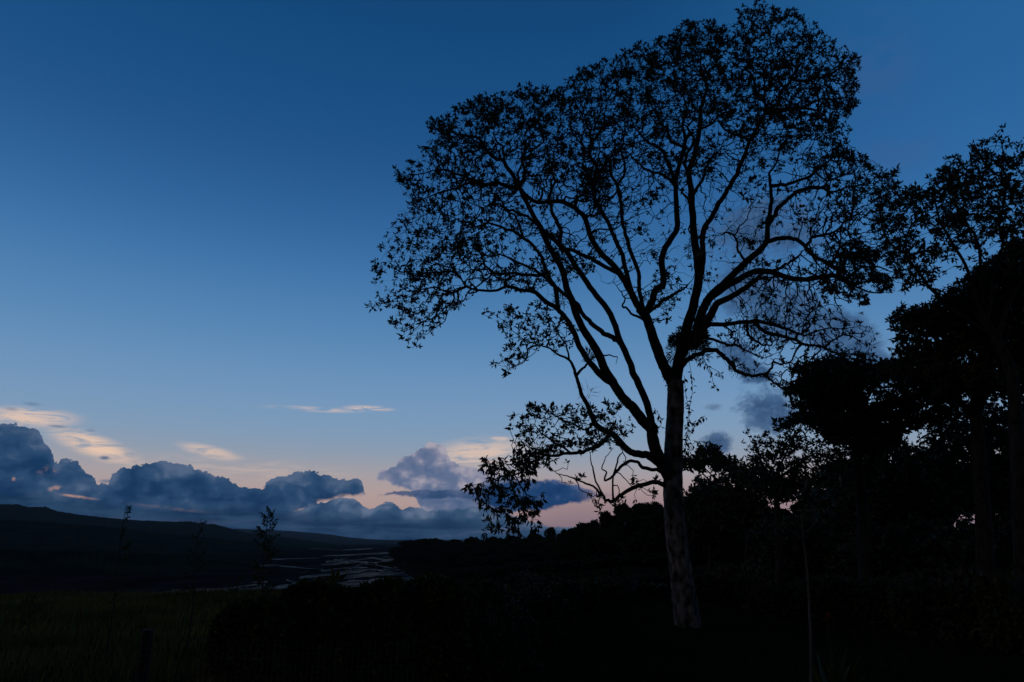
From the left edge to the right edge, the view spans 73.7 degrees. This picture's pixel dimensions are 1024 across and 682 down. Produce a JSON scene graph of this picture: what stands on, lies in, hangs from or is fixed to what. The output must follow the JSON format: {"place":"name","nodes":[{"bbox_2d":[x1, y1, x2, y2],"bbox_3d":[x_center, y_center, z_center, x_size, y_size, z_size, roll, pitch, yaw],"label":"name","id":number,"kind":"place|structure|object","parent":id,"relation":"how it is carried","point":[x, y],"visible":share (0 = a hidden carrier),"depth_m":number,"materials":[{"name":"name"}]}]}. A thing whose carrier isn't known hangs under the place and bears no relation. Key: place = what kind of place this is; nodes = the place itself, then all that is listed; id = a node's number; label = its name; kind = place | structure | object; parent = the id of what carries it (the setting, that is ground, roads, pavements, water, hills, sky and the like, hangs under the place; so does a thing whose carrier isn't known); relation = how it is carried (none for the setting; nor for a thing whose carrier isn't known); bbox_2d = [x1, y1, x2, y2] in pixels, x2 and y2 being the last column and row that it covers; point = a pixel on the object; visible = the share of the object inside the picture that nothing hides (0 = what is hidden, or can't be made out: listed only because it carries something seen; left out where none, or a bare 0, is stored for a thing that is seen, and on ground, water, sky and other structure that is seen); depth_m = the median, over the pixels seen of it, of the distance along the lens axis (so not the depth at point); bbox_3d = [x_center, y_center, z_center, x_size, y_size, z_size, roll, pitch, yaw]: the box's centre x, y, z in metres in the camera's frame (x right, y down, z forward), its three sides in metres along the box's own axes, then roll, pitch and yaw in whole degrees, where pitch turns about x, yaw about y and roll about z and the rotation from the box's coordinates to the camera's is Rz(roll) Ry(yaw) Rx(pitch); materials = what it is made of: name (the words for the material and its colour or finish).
{"place":"outdoors","nodes":[
{"label":"outdoors","id":0,"kind":"place"},
{"bbox_2d":[0,549,262,576],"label":"terrace","id":1,"kind":"structure","parent":0,"point":[15,562],"depth_m":527.57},
{"bbox_2d":[0,520,308,557],"bbox_3d":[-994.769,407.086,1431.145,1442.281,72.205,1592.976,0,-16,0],"label":"forested terrace","id":2,"kind":"structure","parent":0,"point":[18,535],"depth_m":1224.42,"materials":[{"name":"black plant"}]},
{"bbox_2d":[0,504,340,548],"bbox_3d":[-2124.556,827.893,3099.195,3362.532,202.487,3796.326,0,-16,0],"label":"hills","id":3,"kind":"structure","parent":0,"point":[16,512],"depth_m":2956.90,"materials":[{"name":"black"}]},
{"bbox_2d":[151,548,412,593],"bbox_3d":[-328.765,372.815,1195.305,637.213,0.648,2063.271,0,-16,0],"label":"river water","id":4,"kind":"structure","parent":0,"point":[353,583],"depth_m":496.92,"materials":[{"name":"black liquid"}]},
{"bbox_2d":[235,529,463,543],"bbox_3d":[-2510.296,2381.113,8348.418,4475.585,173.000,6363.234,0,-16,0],"label":"hills","id":5,"kind":"structure","parent":0,"point":[327,538],"depth_m":7508.03,"materials":[{"name":"black"}]},
{"bbox_2d":[0,544,1023,681],"bbox_3d":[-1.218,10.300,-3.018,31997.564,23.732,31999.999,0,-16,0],"label":"ground","id":6,"kind":"structure","parent":0,"point":[149,582],"depth_m":15.96,"materials":[{"name":"soil"}]},
{"bbox_2d":[94,506,131,667],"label":"leafy sapling","id":7,"kind":"object","parent":6,"relation":"on","point":[110,589],"visible":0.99,"depth_m":13.27,"materials":[{"name":"black plant"}]},
{"bbox_2d":[174,519,206,658],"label":"leafy sapling","id":8,"kind":"object","parent":6,"relation":"on","point":[193,597],"visible":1,"depth_m":14.16,"materials":[{"name":"black plant"}]},
{"bbox_2d":[0,587,444,681],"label":"grass","id":9,"kind":"structure","parent":6,"relation":"on","point":[56,603],"depth_m":17.00,"materials":[{"name":"plant"}]},
{"bbox_2d":[202,593,302,681],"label":"hedge bush","id":10,"kind":"object","parent":6,"relation":"on","point":[266,620],"visible":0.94,"depth_m":10.12,"materials":[{"name":"green plant"}]},
{"bbox_2d":[240,505,281,681],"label":"leafy sapling","id":11,"kind":"object","parent":6,"relation":"on","point":[272,554],"visible":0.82,"depth_m":12.21,"materials":[{"name":"black plant"}]},
{"bbox_2d":[269,576,364,681],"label":"hedge bush","id":12,"kind":"object","parent":6,"relation":"on","point":[324,609],"visible":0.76,"depth_m":10.41,"materials":[{"name":"green plant"}]},
{"bbox_2d":[337,574,425,681],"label":"hedge bush","id":13,"kind":"object","parent":6,"relation":"on","point":[385,619],"visible":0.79,"depth_m":10.59,"materials":[{"name":"green plant"}]},
{"bbox_2d":[397,541,407,546],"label":"tall forest tree","id":14,"kind":"object","parent":6,"relation":"on","point":[401,543],"visible":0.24,"depth_m":695.84,"materials":[{"name":"black plant"}]},
{"bbox_2d":[403,540,416,547],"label":"domed forest tree","id":15,"kind":"object","parent":6,"relation":"on","point":[409,544],"visible":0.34,"depth_m":688.53,"materials":[{"name":"black plant"}]},
{"bbox_2d":[412,538,432,546],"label":"domed forest tree","id":16,"kind":"object","parent":6,"relation":"on","point":[420,542],"visible":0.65,"depth_m":667.50,"materials":[{"name":"black plant"}]},
{"bbox_2d":[425,538,444,546],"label":"umbrella forest tree","id":17,"kind":"object","parent":6,"relation":"on","point":[431,541],"visible":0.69,"depth_m":658.38,"materials":[{"name":"black plant"}]},
{"bbox_2d":[433,541,451,547],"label":"domed forest tree","id":18,"kind":"object","parent":6,"relation":"on","point":[445,544],"visible":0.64,"depth_m":629.44,"materials":[{"name":"black plant"}]},
{"bbox_2d":[448,539,461,548],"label":"tall forest tree","id":19,"kind":"object","parent":6,"relation":"on","point":[452,541],"visible":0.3,"depth_m":611.26,"materials":[{"name":"black plant"}]},
{"bbox_2d":[451,542,470,548],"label":"domed forest tree","id":20,"kind":"object","parent":6,"relation":"on","point":[456,544],"visible":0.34,"depth_m":571.51,"materials":[{"name":"black plant"}]},
{"bbox_2d":[464,536,478,543],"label":"umbrella forest tree","id":21,"kind":"object","parent":6,"relation":"on","point":[470,539],"visible":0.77,"depth_m":496.34,"materials":[{"name":"black plant"}]},
{"bbox_2d":[473,539,490,545],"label":"domed forest tree","id":22,"kind":"object","parent":6,"relation":"on","point":[478,542],"visible":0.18,"depth_m":475.82,"materials":[{"name":"black plant"}]},
{"bbox_2d":[482,536,499,545],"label":"umbrella forest tree","id":23,"kind":"object","parent":6,"relation":"on","point":[488,541],"visible":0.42,"depth_m":447.31,"materials":[{"name":"black plant"}]},
{"bbox_2d":[505,535,521,544],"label":"tall forest tree","id":24,"kind":"object","parent":6,"relation":"on","point":[508,541],"visible":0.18,"depth_m":382.98,"materials":[{"name":"black plant"}]},
{"bbox_2d":[523,533,544,571],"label":"umbrella forest tree","id":25,"kind":"object","parent":6,"relation":"on","point":[530,537],"visible":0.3,"depth_m":304.65,"materials":[{"name":"black plant"}]},
{"bbox_2d":[533,535,545,541],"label":"domed forest tree","id":26,"kind":"object","parent":6,"relation":"on","point":[538,539],"visible":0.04,"depth_m":286.80,"materials":[{"name":"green plant"}]},
{"bbox_2d":[499,569,588,622],"bbox_3d":[0.778,7.728,20.682,2.428,1.485,3.664,6,-17,-20],"label":"undergrowth bush","id":27,"kind":"object","parent":6,"relation":"on","point":[535,579],"visible":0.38,"depth_m":19.81,"materials":[{"name":"green plant"}]},
{"bbox_2d":[544,526,555,538],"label":"tall forest tree","id":28,"kind":"object","parent":6,"relation":"on","point":[551,531],"visible":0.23,"depth_m":249.36,"materials":[{"name":"black plant"}]},
{"bbox_2d":[549,534,556,539],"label":"domed forest tree","id":29,"kind":"object","parent":6,"relation":"on","point":[553,537],"visible":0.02,"depth_m":239.55,"materials":[{"name":"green plant"}]},
{"bbox_2d":[557,533,568,541],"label":"tall forest tree","id":30,"kind":"object","parent":6,"relation":"on","point":[563,536],"visible":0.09,"depth_m":177.96,"materials":[{"name":"black plant"}]},
{"bbox_2d":[556,527,572,573],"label":"umbrella forest tree","id":31,"kind":"object","parent":6,"relation":"on","point":[564,530],"visible":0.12,"depth_m":210.59,"materials":[{"name":"black plant"}]},
{"bbox_2d":[567,519,599,574],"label":"domed forest tree","id":32,"kind":"object","parent":6,"relation":"on","point":[580,525],"visible":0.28,"depth_m":128.14,"materials":[{"name":"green plant"}]},
{"bbox_2d":[598,502,655,527],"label":"umbrella forest tree","id":33,"kind":"object","parent":6,"relation":"on","point":[642,509],"visible":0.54,"depth_m":94.97,"materials":[{"name":"black plant"}]},
{"bbox_2d":[364,0,904,627],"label":"broadleaf tree","id":34,"kind":"object","parent":6,"relation":"on","point":[690,334],"visible":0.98,"depth_m":20.50,"materials":[{"name":"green plant"}]},
{"bbox_2d":[653,352,723,460],"bbox_3d":[5.143,1.859,19.776,2.158,3.263,0.375,0,-16,0],"label":"hanging vine","id":35,"kind":"object","parent":34,"relation":"hanging from","point":[688,408],"visible":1,"depth_m":19.72,"materials":[{"name":"black plant"}]},
{"bbox_2d":[818,239,894,314],"bbox_3d":[11.300,-2.211,22.559,2.193,2.987,3.136,-10,-19,31],"label":"climber vine","id":36,"kind":"object","parent":34,"relation":"attached to","point":[861,277],"visible":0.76,"depth_m":22.04,"materials":[{"name":"green plant"}]},
{"bbox_2d":[649,501,663,510],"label":"tall forest tree","id":37,"kind":"object","parent":6,"relation":"on","point":[656,505],"visible":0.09,"depth_m":106.71,"materials":[{"name":"black plant"}]},
{"bbox_2d":[682,441,738,568],"bbox_3d":[16.926,14.299,58.399,7.097,11.828,9.226,0,-16,0],"label":"umbrella tree","id":38,"kind":"object","parent":6,"relation":"on","point":[714,459],"visible":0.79,"depth_m":57.19,"materials":[{"name":"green plant"}]},
{"bbox_2d":[683,473,753,571],"bbox_3d":[11.661,11.694,40.424,5.396,7.587,6.565,0,-16,0],"label":"forest tree","id":39,"kind":"object","parent":6,"relation":"on","point":[698,530],"visible":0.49,"depth_m":39.50,"materials":[{"name":"black plant"}]},
{"bbox_2d":[697,454,829,566],"bbox_3d":[13.858,9.974,36.563,8.195,7.761,6.969,0,-16,0],"label":"forest tree","id":40,"kind":"object","parent":6,"relation":"on","point":[730,500],"visible":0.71,"depth_m":35.84,"materials":[{"name":"black plant"}]},
{"bbox_2d":[751,506,794,566],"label":"domed forest tree","id":41,"kind":"object","parent":6,"relation":"on","point":[785,512],"visible":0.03,"depth_m":54.68,"materials":[{"name":"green plant"}]},
{"bbox_2d":[735,425,858,583],"bbox_3d":[10.036,6.070,23.286,4.993,6.494,3.847,0,-16,0],"label":"leafy tree","id":42,"kind":"object","parent":6,"relation":"on","point":[779,482],"visible":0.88,"depth_m":23.24,"materials":[{"name":"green plant"}]},
{"bbox_2d":[757,469,846,681],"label":"slender tree","id":43,"kind":"object","parent":6,"relation":"on","point":[812,495],"visible":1,"depth_m":9.00,"materials":[{"name":"green plant"}]},
{"bbox_2d":[741,503,874,579],"bbox_3d":[13.830,9.904,31.642,5.829,4.993,7.426,-7,-18,23],"label":"forest tree","id":44,"kind":"object","parent":6,"relation":"on","point":[815,536],"visible":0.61,"depth_m":30.52,"materials":[{"name":"green plant"}]},
{"bbox_2d":[787,489,837,516],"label":"domed forest tree","id":45,"kind":"object","parent":6,"relation":"on","point":[796,506],"visible":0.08,"depth_m":53.08,"materials":[{"name":"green plant"}]},
{"bbox_2d":[808,611,868,681],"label":"flowering plant","id":46,"kind":"object","parent":6,"relation":"on","point":[839,676],"visible":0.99,"depth_m":10.02,"materials":[{"name":"green plant"}]},
{"bbox_2d":[814,459,889,508],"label":"tall forest tree","id":47,"kind":"object","parent":6,"relation":"on","point":[838,494],"visible":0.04,"depth_m":49.60,"materials":[{"name":"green plant"}]},
{"bbox_2d":[763,347,967,580],"bbox_3d":[13.262,4.758,24.503,8.145,9.940,5.330,0,-16,0],"label":"layered tree","id":48,"kind":"object","parent":6,"relation":"on","point":[837,409],"visible":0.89,"depth_m":24.07,"materials":[{"name":"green plant"}]},
{"bbox_2d":[830,442,967,574],"bbox_3d":[19.016,8.491,33.074,9.338,7.962,6.046,12,-20,-36],"label":"forest tree","id":49,"kind":"object","parent":6,"relation":"on","point":[901,494],"visible":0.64,"depth_m":31.63,"materials":[{"name":"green plant"}]},
{"bbox_2d":[849,507,960,556],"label":"domed forest tree","id":50,"kind":"object","parent":6,"relation":"on","point":[946,520],"visible":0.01,"depth_m":41.59,"materials":[{"name":"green plant"}]},
{"bbox_2d":[865,235,1023,574],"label":"layered tree","id":51,"kind":"object","parent":6,"relation":"on","point":[939,367],"visible":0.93,"depth_m":20.55,"materials":[{"name":"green plant"}]},
{"bbox_2d":[867,123,1023,644],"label":"spiky leaved tree","id":52,"kind":"object","parent":6,"relation":"on","point":[955,190],"visible":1,"depth_m":18.00,"materials":[{"name":"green plant"}]},
{"bbox_2d":[898,506,1013,590],"bbox_3d":[17.812,8.223,25.786,8.200,4.814,5.855,0,-16,0],"label":"forest tree","id":53,"kind":"object","parent":6,"relation":"on","point":[956,547],"visible":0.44,"depth_m":24.63,"materials":[{"name":"black plant"}]},
{"bbox_2d":[911,391,1023,558],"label":"forest tree","id":54,"kind":"object","parent":6,"relation":"on","point":[944,455],"visible":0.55,"depth_m":28.25,"materials":[{"name":"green plant"}]},
{"bbox_2d":[0,0,1023,539],"label":"sky","id":55,"kind":"structure","parent":0,"point":[198,198],"materials":[{"name":"blue"}]},
{"bbox_2d":[424,595,1023,681],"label":"lawn grass","id":56,"kind":"structure","parent":0,"point":[777,634],"depth_m":15.42,"materials":[{"name":"black plant"}]}
]}

